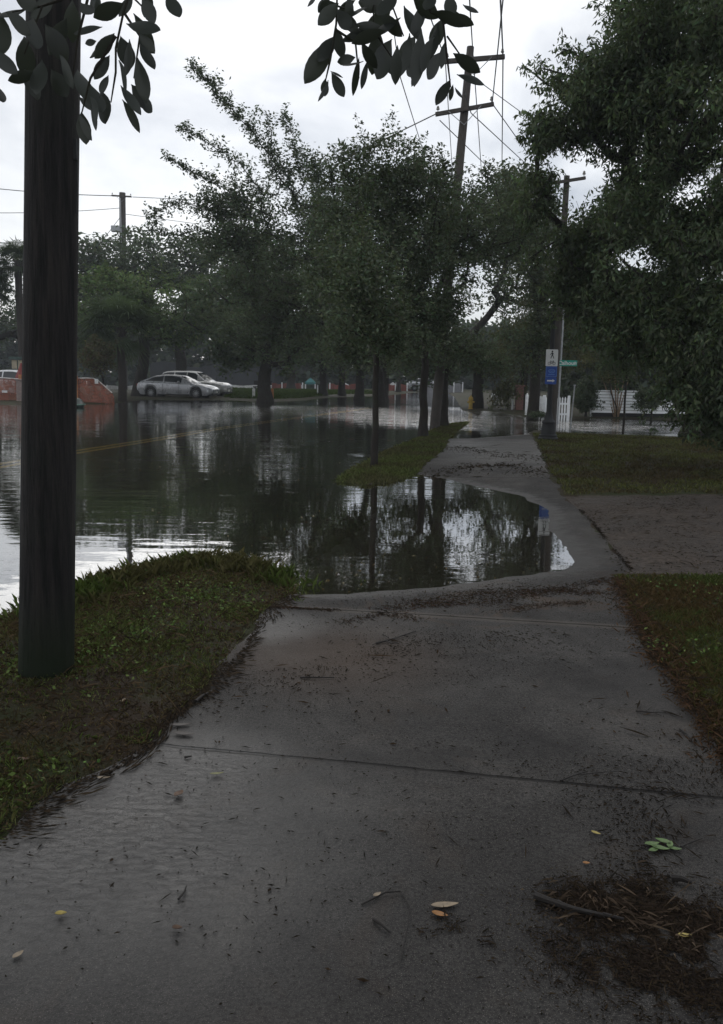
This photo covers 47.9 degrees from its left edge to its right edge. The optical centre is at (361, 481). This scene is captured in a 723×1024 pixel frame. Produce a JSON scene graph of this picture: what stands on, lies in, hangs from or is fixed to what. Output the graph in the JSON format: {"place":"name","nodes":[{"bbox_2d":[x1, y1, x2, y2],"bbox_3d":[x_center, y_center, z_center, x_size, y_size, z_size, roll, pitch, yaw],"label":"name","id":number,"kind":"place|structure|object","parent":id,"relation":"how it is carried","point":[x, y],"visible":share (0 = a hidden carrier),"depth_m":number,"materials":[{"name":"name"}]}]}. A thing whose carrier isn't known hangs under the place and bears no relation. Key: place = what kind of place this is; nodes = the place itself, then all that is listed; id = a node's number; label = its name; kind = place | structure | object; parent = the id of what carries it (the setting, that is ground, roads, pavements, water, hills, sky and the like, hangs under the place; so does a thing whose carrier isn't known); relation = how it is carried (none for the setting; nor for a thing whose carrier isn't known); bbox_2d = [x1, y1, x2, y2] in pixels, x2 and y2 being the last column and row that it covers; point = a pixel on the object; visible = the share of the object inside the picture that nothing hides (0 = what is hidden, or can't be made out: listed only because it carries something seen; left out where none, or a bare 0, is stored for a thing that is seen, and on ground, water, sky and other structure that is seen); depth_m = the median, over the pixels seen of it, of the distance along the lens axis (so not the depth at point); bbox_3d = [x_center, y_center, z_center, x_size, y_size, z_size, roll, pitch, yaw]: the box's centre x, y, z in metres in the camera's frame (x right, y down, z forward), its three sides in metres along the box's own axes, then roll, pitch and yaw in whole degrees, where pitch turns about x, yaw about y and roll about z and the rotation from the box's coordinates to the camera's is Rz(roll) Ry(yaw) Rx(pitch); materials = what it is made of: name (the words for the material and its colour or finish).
{"place":"outdoors","nodes":[
{"label":"outdoors","id":0,"kind":"place"},
{"bbox_2d":[8,357,21,369],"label":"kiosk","id":1,"kind":"object","parent":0,"point":[15,364],"visible":0.39,"depth_m":53.11,"materials":[{"name":"beige paint"}]},
{"bbox_2d":[77,398,85,406],"bbox_3d":[-13.068,-3.615,37.255,0.820,0.480,0.820,1,7,0],"label":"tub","id":2,"kind":"object","parent":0,"point":[80,403],"visible":0.46,"depth_m":37.07,"materials":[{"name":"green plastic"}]},
{"bbox_2d":[223,387,371,398],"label":"grass","id":3,"kind":"structure","parent":0,"point":[279,393],"depth_m":63.63,"materials":[{"name":"green plant"}]},
{"bbox_2d":[0,382,681,581],"bbox_3d":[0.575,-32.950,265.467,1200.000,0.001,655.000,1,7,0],"label":"water","id":4,"kind":"structure","parent":0,"point":[245,457],"depth_m":11.33,"materials":[{"name":"grey liquid"}]},
{"bbox_2d":[76,462,548,591],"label":"floating leaves","id":5,"kind":"object","parent":4,"relation":"on","point":[310,546],"visible":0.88,"depth_m":7.33,"materials":[{"name":"brown plant"}]},
{"bbox_2d":[274,407,429,421],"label":"road","id":6,"kind":"structure","parent":0,"point":[366,413],"depth_m":39.54,"materials":[{"name":"grey asphalt"}]},
{"bbox_2d":[0,416,722,1023],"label":"sidewalk","id":7,"kind":"structure","parent":0,"point":[156,974],"depth_m":2.87,"materials":[{"name":"concrete"}]},
{"bbox_2d":[0,593,309,848],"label":"debris","id":8,"kind":"object","parent":7,"relation":"on","point":[29,821],"visible":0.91,"depth_m":3.44,"materials":[{"name":"leaf"},{"name":"wood"}]},
{"bbox_2d":[173,731,194,734],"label":"fallen leaf","id":9,"kind":"object","parent":7,"relation":"on","point":[182,733],"visible":1,"depth_m":3.55,"materials":[{"name":"grey plant"}]},
{"bbox_2d":[0,575,721,1023],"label":"debris","id":10,"kind":"object","parent":7,"relation":"on","point":[406,789],"visible":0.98,"depth_m":3.04,"materials":[{"name":"plant"}]},
{"bbox_2d":[167,625,567,722],"bbox_3d":[0.033,0.990,4.585,2.656,0.030,0.833,-4,9,-31],"label":"debris","id":11,"kind":"object","parent":7,"relation":"on","point":[364,663],"visible":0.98,"depth_m":4.50,"materials":[{"name":"brown plant"}]},
{"bbox_2d":[372,918,390,932],"bbox_3d":[0.057,1.266,2.321,0.010,0.013,0.073,-5,9,-38],"label":"twig","id":12,"kind":"object","parent":7,"relation":"on","point":[375,920],"visible":1,"depth_m":2.32,"materials":[{"name":"wood"}]},
{"bbox_2d":[361,890,409,961],"bbox_3d":[0.109,1.267,2.336,0.136,0.009,0.283,-2,8,-23],"label":"twig","id":13,"kind":"object","parent":7,"relation":"on","point":[371,899],"visible":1,"depth_m":2.43,"materials":[{"name":"brown wood"}]},
{"bbox_2d":[64,580,722,981],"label":"debris","id":14,"kind":"object","parent":7,"relation":"on","point":[446,710],"visible":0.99,"depth_m":3.79,"materials":[{"name":"brown plant"}]},
{"bbox_2d":[372,631,415,644],"bbox_3d":[0.191,0.947,4.954,0.164,0.016,0.388,4,8,23],"label":"twig","id":15,"kind":"object","parent":7,"relation":"on","point":[388,640],"visible":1,"depth_m":4.90,"materials":[{"name":"brown wood"}]},
{"bbox_2d":[268,577,613,624],"bbox_3d":[0.789,0.852,5.934,2.949,0.081,0.945,-2,8,-19],"label":"debris","id":16,"kind":"object","parent":7,"relation":"on","point":[508,595],"visible":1,"depth_m":5.94,"materials":[{"name":"dead leaves"},{"name":"twigs"}]},
{"bbox_2d":[431,902,457,906],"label":"fallen leaf","id":17,"kind":"object","parent":7,"relation":"on","point":[441,904],"visible":1,"depth_m":2.42,"materials":[{"name":"beige plant"}]},
{"bbox_2d":[414,462,589,478],"bbox_3d":[2.207,-0.185,14.090,3.466,0.174,2.426,1,7,0],"label":"debris","id":18,"kind":"object","parent":7,"relation":"on","point":[486,464],"visible":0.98,"depth_m":14.29,"materials":[{"name":"brown plant"}]},
{"bbox_2d":[441,445,608,464],"bbox_3d":[2.892,-0.586,16.878,1.987,0.124,4.892,-2,8,-20],"label":"debris","id":19,"kind":"object","parent":7,"relation":"on","point":[458,447],"visible":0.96,"depth_m":16.85,"materials":[{"name":"brown plant"}]},
{"bbox_2d":[416,850,722,1023],"bbox_3d":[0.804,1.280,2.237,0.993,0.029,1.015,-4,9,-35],"label":"mulch","id":20,"kind":"object","parent":7,"relation":"on","point":[648,972],"visible":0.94,"depth_m":2.27,"materials":[{"name":"brown plant"}]},
{"bbox_2d":[533,892,623,919],"bbox_3d":[0.637,1.259,2.397,0.260,0.025,0.034,5,8,26],"label":"stick","id":21,"kind":"object","parent":20,"relation":"on","point":[540,897],"visible":1,"depth_m":2.40,"materials":[{"name":"brown wood"}]},
{"bbox_2d":[671,874,691,883],"bbox_3d":[1.002,1.246,2.547,0.063,0.024,0.023,4,8,23],"label":"stick","id":22,"kind":"object","parent":20,"relation":"on","point":[676,878],"visible":1,"depth_m":2.54,"materials":[{"name":"wood"}]},
{"bbox_2d":[560,770,615,780],"bbox_3d":[0.897,1.163,3.245,0.261,0.010,0.045,-1,8,-18],"label":"twig","id":23,"kind":"object","parent":7,"relation":"on","point":[582,774],"visible":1,"depth_m":3.23,"materials":[{"name":"brown wood"}]},
{"bbox_2d":[579,509,633,569],"bbox_3d":[2.558,0.531,8.665,0.144,0.035,3.475,2,7,7],"label":"debris","id":24,"kind":"object","parent":7,"relation":"on","point":[595,525],"visible":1,"depth_m":8.39,"materials":[{"name":"brown plant"}]},
{"bbox_2d":[533,738,722,911],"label":"debris","id":25,"kind":"object","parent":7,"relation":"on","point":[652,820],"visible":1,"depth_m":2.97,"materials":[{"name":"brown plant"}]},
{"bbox_2d":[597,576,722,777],"bbox_3d":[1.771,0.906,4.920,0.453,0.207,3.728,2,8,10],"label":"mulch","id":26,"kind":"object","parent":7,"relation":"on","point":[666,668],"visible":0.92,"depth_m":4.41,"materials":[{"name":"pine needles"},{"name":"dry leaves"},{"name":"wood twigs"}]},
{"bbox_2d":[0,380,722,837],"bbox_3d":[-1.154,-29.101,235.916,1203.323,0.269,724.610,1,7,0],"label":"ground","id":27,"kind":"structure","parent":0,"point":[10,588],"depth_m":4.52,"materials":[{"name":"green plant"}]},
{"bbox_2d":[0,370,17,394],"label":"parked car","id":28,"kind":"object","parent":27,"relation":"on","point":[8,373],"visible":0.06,"depth_m":47.31,"materials":[{"name":"white paint"}]},
{"bbox_2d":[0,263,20,312],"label":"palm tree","id":29,"kind":"object","parent":27,"relation":"on","point":[4,274],"visible":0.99,"depth_m":52.91,"materials":[{"name":"green plant"}]},
{"bbox_2d":[0,236,22,359],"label":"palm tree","id":30,"kind":"object","parent":27,"relation":"on","point":[7,250],"visible":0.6,"depth_m":53.78,"materials":[{"name":"green plant"}]},
{"bbox_2d":[15,379,21,400],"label":"pier","id":31,"kind":"structure","parent":27,"relation":"on","point":[18,389],"depth_m":40.97,"materials":[{"name":"beige concrete"}]},
{"bbox_2d":[18,0,80,678],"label":"wooden pole","id":32,"kind":"object","parent":27,"relation":"on","point":[46,642],"visible":0.84,"depth_m":4.10,"materials":[{"name":"brown wood"}]},
{"bbox_2d":[0,375,114,403],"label":"netting fence","id":33,"kind":"object","parent":27,"relation":"on","point":[8,383],"visible":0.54,"depth_m":41.67,"materials":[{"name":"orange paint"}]},
{"bbox_2d":[0,274,169,376],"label":"oak tree","id":34,"kind":"object","parent":27,"relation":"on","point":[6,334],"visible":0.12,"depth_m":62.53,"materials":[{"name":"green plant"}]},
{"bbox_2d":[77,333,120,401],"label":"tree","id":35,"kind":"object","parent":27,"relation":"on","point":[96,360],"visible":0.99,"depth_m":41.30,"materials":[{"name":"green plant"}]},
{"bbox_2d":[111,192,131,389],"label":"wooden pole","id":36,"kind":"object","parent":27,"relation":"on","point":[122,196],"visible":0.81,"depth_m":69.33,"materials":[{"name":"brown wood"}]},
{"bbox_2d":[77,289,167,401],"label":"oak tree","id":37,"kind":"object","parent":27,"relation":"on","point":[133,313],"visible":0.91,"depth_m":43.60,"materials":[{"name":"green plant"}]},
{"bbox_2d":[78,258,212,395],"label":"oak tree","id":38,"kind":"object","parent":27,"relation":"on","point":[134,289],"visible":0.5,"depth_m":50.04,"materials":[{"name":"green plant"}]},
{"bbox_2d":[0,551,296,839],"bbox_3d":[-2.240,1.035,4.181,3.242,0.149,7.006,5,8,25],"label":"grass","id":39,"kind":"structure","parent":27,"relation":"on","point":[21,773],"depth_m":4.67,"materials":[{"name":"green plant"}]},
{"bbox_2d":[5,224,307,370],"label":"oak tree","id":40,"kind":"object","parent":27,"relation":"on","point":[171,262],"visible":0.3,"depth_m":63.50,"materials":[{"name":"green plant"}]},
{"bbox_2d":[0,545,321,619],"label":"grass","id":41,"kind":"structure","parent":27,"relation":"on","point":[93,585],"depth_m":6.54,"materials":[{"name":"green plant"}]},
{"bbox_2d":[137,375,219,397],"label":"parked car","id":42,"kind":"object","parent":27,"relation":"on","point":[159,385],"visible":0.98,"depth_m":51.98,"materials":[{"name":"silver metal"}]},
{"bbox_2d":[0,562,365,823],"bbox_3d":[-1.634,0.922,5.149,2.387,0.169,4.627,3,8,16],"label":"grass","id":43,"kind":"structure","parent":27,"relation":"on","point":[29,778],"depth_m":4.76,"materials":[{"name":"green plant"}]},
{"bbox_2d":[162,371,232,395],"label":"parked car","id":44,"kind":"object","parent":27,"relation":"on","point":[204,378],"visible":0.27,"depth_m":55.88,"materials":[{"name":"beige paint"}]},
{"bbox_2d":[150,361,282,385],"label":"hedge","id":45,"kind":"object","parent":27,"relation":"on","point":[161,367],"visible":0.32,"depth_m":106.49,"materials":[{"name":"green plant"}]},
{"bbox_2d":[0,0,483,144],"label":"overhanging tree","id":46,"kind":"object","parent":27,"relation":"on","point":[412,58],"visible":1,"depth_m":1.52,"materials":[{"name":"green plant"}]},
{"bbox_2d":[151,222,347,402],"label":"oak tree","id":47,"kind":"object","parent":27,"relation":"on","point":[264,357],"visible":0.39,"depth_m":46.12,"materials":[{"name":"green plant"}]},
{"bbox_2d":[133,56,391,402],"bbox_3d":[-0.200,-10.180,39.485,9.530,14.176,22.057,5,9,30],"label":"oak tree","id":48,"kind":"object","parent":27,"relation":"on","point":[247,242],"visible":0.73,"depth_m":31.84,"materials":[{"name":"green plant"}]},
{"bbox_2d":[270,382,302,388],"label":"netting fence","id":49,"kind":"object","parent":27,"relation":"on","point":[282,385],"visible":0.41,"depth_m":92.07,"materials":[{"name":"red plastic"}]},
{"bbox_2d":[266,327,312,388],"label":"oak tree","id":50,"kind":"object","parent":27,"relation":"on","point":[290,382],"visible":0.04,"depth_m":89.00,"materials":[{"name":"green plant"}]},
{"bbox_2d":[289,336,347,395],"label":"oak tree","id":51,"kind":"object","parent":27,"relation":"on","point":[323,381],"visible":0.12,"depth_m":62.99,"materials":[{"name":"green plant"}]},
{"bbox_2d":[0,303,651,390],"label":"trees","id":52,"kind":"object","parent":27,"relation":"on","point":[303,375],"visible":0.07,"depth_m":116.78,"materials":[{"name":"green plant"}]},
{"bbox_2d":[329,307,346,395],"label":"oak tree","id":53,"kind":"object","parent":27,"relation":"on","point":[341,390],"visible":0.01,"depth_m":64.50,"materials":[{"name":"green plant"}]},
{"bbox_2d":[328,383,355,389],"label":"netting fence","id":54,"kind":"object","parent":27,"relation":"on","point":[348,387],"visible":0.38,"depth_m":87.94,"materials":[{"name":"red plastic"}]},
{"bbox_2d":[314,312,372,399],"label":"oak tree","id":55,"kind":"object","parent":27,"relation":"on","point":[359,392],"visible":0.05,"depth_m":56.98,"materials":[{"name":"green plant"}]},
{"bbox_2d":[0,569,721,799],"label":"weeds","id":56,"kind":"object","parent":27,"relation":"on","point":[53,687],"visible":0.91,"depth_m":4.95,"materials":[{"name":"green plant"}]},
{"bbox_2d":[300,181,450,465],"bbox_3d":[0.201,-2.347,13.393,2.322,4.952,2.356,-6,10,-42],"label":"young tree","id":57,"kind":"object","parent":27,"relation":"on","point":[360,289],"visible":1,"depth_m":13.20,"materials":[{"name":"green plant"}]},
{"bbox_2d":[353,351,419,400],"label":"oak tree","id":58,"kind":"object","parent":27,"relation":"on","point":[386,381],"depth_m":53.78,"materials":[{"name":"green plant"}]},
{"bbox_2d":[287,104,508,436],"bbox_3d":[0.879,-4.878,20.456,5.527,8.214,5.352,1,7,0],"label":"oak tree","id":59,"kind":"object","parent":27,"relation":"on","point":[387,190],"visible":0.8,"depth_m":19.46,"materials":[{"name":"green plant"}]},
{"bbox_2d":[332,421,468,485],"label":"grass","id":60,"kind":"structure","parent":27,"relation":"on","point":[413,454],"depth_m":15.41,"materials":[{"name":"green plant"}]},
{"bbox_2d":[395,355,409,391],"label":"oak tree","id":61,"kind":"object","parent":27,"relation":"on","point":[398,386],"depth_m":82.88,"materials":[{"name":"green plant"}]},
{"bbox_2d":[389,383,418,390],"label":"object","id":62,"kind":"object","parent":27,"relation":"on","point":[393,387],"visible":0.36,"depth_m":90.28,"materials":[{"name":"orange plastic"}]},
{"bbox_2d":[408,378,433,390],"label":"parked car","id":63,"kind":"object","parent":27,"relation":"on","point":[413,384],"visible":0.32,"depth_m":90.59,"materials":[{"name":"silver metal"}]},
{"bbox_2d":[427,382,462,392],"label":"board fence","id":64,"kind":"object","parent":27,"relation":"on","point":[456,387],"visible":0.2,"depth_m":88.10,"materials":[{"name":"white paint"}]},
{"bbox_2d":[365,155,550,425],"bbox_3d":[2.833,-5.455,24.916,6.093,8.281,5.368,1,7,0],"label":"oak tree","id":65,"kind":"object","parent":27,"relation":"on","point":[489,251],"visible":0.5,"depth_m":24.30,"materials":[{"name":"green plant"}]},
{"bbox_2d":[429,46,504,428],"bbox_3d":[3.195,-7.133,25.374,2.051,12.191,0.419,1,7,0],"label":"wooden pole","id":66,"kind":"object","parent":27,"relation":"on","point":[463,110],"visible":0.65,"depth_m":24.88,"materials":[{"name":"brown wood"}]},
{"bbox_2d":[254,114,434,180],"bbox_3d":[-1.708,-13.463,33.612,0.162,2.039,19.560,-2,8,-24],"label":"power line","id":67,"kind":"object","parent":66,"relation":"attached to","point":[391,135],"visible":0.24,"depth_m":26.21,"materials":[{"name":"metal"}]},
{"bbox_2d":[394,36,420,142],"bbox_3d":[1.967,-13.622,30.489,0.044,1.320,16.134,2,7,7],"label":"power line","id":68,"kind":"object","parent":66,"relation":"attached to","point":[406,96],"visible":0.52,"depth_m":27.24,"materials":[{"name":"metal"}]},
{"bbox_2d":[431,20,452,170],"bbox_3d":[3.192,-13.188,30.531,0.225,3.809,32.261,2,7,7],"label":"power line","id":69,"kind":"object","parent":66,"relation":"attached to","point":[447,100],"visible":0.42,"depth_m":29.91,"materials":[{"name":"metal"}]},
{"bbox_2d":[439,120,501,178],"bbox_3d":[5.683,-13.107,34.695,0.283,1.650,20.974,4,8,19],"label":"power line","id":70,"kind":"object","parent":66,"relation":"attached to","point":[465,145],"visible":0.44,"depth_m":29.05,"materials":[{"name":"rubber"}]},
{"bbox_2d":[469,0,481,176],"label":"power line","id":71,"kind":"object","parent":66,"relation":"attached to","point":[475,88],"visible":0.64,"depth_m":29.92,"materials":[{"name":"rubber"}]},
{"bbox_2d":[463,90,523,161],"bbox_3d":[4.848,-12.203,28.692,0.274,1.029,12.701,4,8,19],"label":"power line","id":72,"kind":"object","parent":66,"relation":"attached to","point":[487,128],"visible":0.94,"depth_m":26.89,"materials":[{"name":"rubber"}]},
{"bbox_2d":[500,0,503,153],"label":"power line","id":73,"kind":"object","parent":66,"relation":"attached to","point":[502,71],"visible":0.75,"depth_m":25.79,"materials":[{"name":"rubber"}]},
{"bbox_2d":[492,0,526,151],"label":"power line","id":74,"kind":"object","parent":66,"relation":"attached to","point":[496,67],"visible":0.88,"depth_m":20.94,"materials":[{"name":"rubber"}]},
{"bbox_2d":[467,395,473,408],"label":"fire hydrant","id":75,"kind":"object","parent":27,"relation":"on","point":[470,401],"visible":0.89,"depth_m":42.34,"materials":[{"name":"yellow metal"}]},
{"bbox_2d":[386,160,573,407],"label":"oak tree","id":76,"kind":"object","parent":27,"relation":"on","point":[497,301],"visible":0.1,"depth_m":43.05,"materials":[{"name":"green plant"}]},
{"bbox_2d":[515,385,524,409],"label":"brick pillar","id":77,"kind":"structure","parent":27,"relation":"on","point":[518,406],"depth_m":40.96,"materials":[{"name":"brick"}]},
{"bbox_2d":[477,157,586,420],"bbox_3d":[6.763,-7.455,32.181,4.921,10.675,6.346,1,7,0],"label":"oak tree","id":78,"kind":"object","parent":27,"relation":"on","point":[537,336],"visible":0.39,"depth_m":32.03,"materials":[{"name":"green plant"}]},
{"bbox_2d":[525,393,542,419],"bbox_3d":[7.431,-3.142,34.945,0.114,1.250,3.960,1,7,1],"label":"picket fence","id":79,"kind":"object","parent":27,"relation":"on","point":[527,399],"visible":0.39,"depth_m":36.21,"materials":[{"name":"white paint"}]},
{"bbox_2d":[524,410,544,422],"bbox_3d":[7.037,-2.521,32.740,1.084,0.797,0.826,1,7,0],"label":"bush","id":80,"kind":"object","parent":27,"relation":"on","point":[537,414],"visible":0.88,"depth_m":32.65,"materials":[{"name":"green plant"}]},
{"bbox_2d":[473,286,597,410],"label":"willow like tree","id":81,"kind":"object","parent":27,"relation":"on","point":[504,392],"visible":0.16,"depth_m":41.00,"materials":[{"name":"green plant"}]},
{"bbox_2d":[537,267,557,440],"bbox_3d":[4.906,-3.330,20.957,0.540,4.600,0.540,1,7,0],"label":"lamp post","id":82,"kind":"object","parent":27,"relation":"on","point":[548,431],"visible":0.62,"depth_m":21.05,"materials":[{"name":"grey metal"}]},
{"bbox_2d":[545,366,556,376],"bbox_3d":[4.882,-2.835,20.910,0.291,0.267,0.022,1,7,0],"label":"path sign","id":83,"kind":"object","parent":82,"relation":"attached to","point":[551,371],"visible":1,"depth_m":20.91,"materials":[{"name":"blue metal"}]},
{"bbox_2d":[545,377,556,383],"bbox_3d":[4.873,-2.606,20.941,0.291,0.181,0.021,1,7,0],"label":"path sign","id":84,"kind":"object","parent":82,"relation":"attached to","point":[550,380],"visible":1,"depth_m":20.93,"materials":[{"name":"blue metal"}]},
{"bbox_2d":[546,349,557,365],"bbox_3d":[4.886,-3.184,20.867,0.306,0.424,0.017,1,7,0],"label":"path sign","id":85,"kind":"object","parent":82,"relation":"attached to","point":[551,357],"visible":1,"depth_m":20.86,"materials":[{"name":"white metal"}]},
{"bbox_2d":[542,395,570,420],"bbox_3d":[7.886,-2.872,32.933,1.110,1.250,0.114,1,7,0],"label":"picket fence","id":86,"kind":"object","parent":27,"relation":"on","point":[544,406],"visible":0.45,"depth_m":32.88,"materials":[{"name":"white paint"}]},
{"bbox_2d":[556,310,564,427],"bbox_3d":[7.349,-4.279,29.917,0.151,4.850,0.100,1,7,0],"label":"sign pole","id":87,"kind":"object","parent":27,"relation":"on","point":[560,371],"visible":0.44,"depth_m":29.94,"materials":[{"name":"metal"}]},
{"bbox_2d":[559,360,576,365],"bbox_3d":[7.570,-4.355,29.839,0.674,0.213,0.016,2,7,6],"label":"street name sign","id":88,"kind":"object","parent":87,"relation":"attached to","point":[569,363],"visible":0.96,"depth_m":29.83,"materials":[{"name":"green metal"}]},
{"bbox_2d":[552,171,585,429],"bbox_3d":[6.408,-5.560,26.360,1.232,8.667,0.293,1,7,0],"label":"wooden pole","id":89,"kind":"object","parent":27,"relation":"on","point":[558,324],"visible":0.43,"depth_m":26.39,"materials":[{"name":"brown wood"}]},
{"bbox_2d":[569,385,575,431],"bbox_3d":[6.518,-2.188,25.144,0.130,1.624,0.060,1,7,0],"label":"sign post","id":90,"kind":"object","parent":27,"relation":"on","point":[572,408],"visible":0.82,"depth_m":25.12,"materials":[{"name":"metal"}]},
{"bbox_2d":[566,372,605,416],"bbox_3d":[9.885,-3.733,35.714,1.732,2.209,1.610,1,7,0],"label":"shrub","id":91,"kind":"object","parent":27,"relation":"on","point":[586,398],"visible":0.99,"depth_m":35.56,"materials":[{"name":"green plant"}]},
{"bbox_2d":[494,0,722,446],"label":"evergreen tree","id":92,"kind":"object","parent":27,"relation":"on","point":[621,97],"visible":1,"depth_m":14.09,"materials":[{"name":"green plant"}]},
{"bbox_2d":[581,347,640,416],"bbox_3d":[11.211,-4.926,35.344,3.294,4.709,2.830,1,7,0],"label":"crape myrtle","id":93,"kind":"object","parent":27,"relation":"on","point":[616,407],"visible":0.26,"depth_m":35.71,"materials":[{"name":"green plant"}]},
{"bbox_2d":[588,345,659,433],"bbox_3d":[7.820,-3.059,24.588,2.128,3.768,1.705,-6,10,-44],"label":"young tree","id":94,"kind":"object","parent":27,"relation":"on","point":[600,371],"visible":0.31,"depth_m":24.49,"materials":[{"name":"green plant"}]},
{"bbox_2d":[532,432,722,494],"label":"grass","id":95,"kind":"structure","parent":27,"relation":"on","point":[593,439],"depth_m":15.46,"materials":[{"name":"green plant"}]},
{"bbox_2d":[544,270,719,404],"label":"garden trees","id":96,"kind":"object","parent":27,"relation":"on","point":[574,376],"visible":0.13,"depth_m":54.24,"materials":[{"name":"green plant"}]},
{"bbox_2d":[590,390,684,416],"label":"board wall","id":97,"kind":"structure","parent":27,"relation":"on","point":[606,397],"depth_m":35.89,"materials":[{"name":"white paint"}]},
{"bbox_2d":[631,377,664,419],"bbox_3d":[12.409,-3.439,34.558,1.974,2.088,1.562,1,7,0],"label":"shrub","id":98,"kind":"object","parent":27,"relation":"on","point":[640,395],"visible":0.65,"depth_m":34.38,"materials":[{"name":"green plant"}]},
{"bbox_2d":[664,365,722,452],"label":"bush","id":99,"kind":"object","parent":27,"relation":"on","point":[717,421],"visible":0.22,"depth_m":14.50,"materials":[{"name":"green plant"}]},
{"bbox_2d":[0,0,722,371],"label":"sky","id":100,"kind":"structure","parent":0,"point":[265,47],"materials":[{"name":"white"}]},
{"bbox_2d":[566,494,722,575],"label":"driveway","id":101,"kind":"structure","parent":0,"point":[624,543],"depth_m":8.83,"materials":[{"name":"concrete"}]},
{"bbox_2d":[567,494,722,573],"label":"debris","id":102,"kind":"object","parent":101,"relation":"on","point":[659,531],"visible":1,"depth_m":8.92,"materials":[{"name":"brown plant"}]},
{"bbox_2d":[614,572,722,753],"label":"grass","id":103,"kind":"structure","parent":0,"point":[694,610],"depth_m":5.38,"materials":[{"name":"green plant"}]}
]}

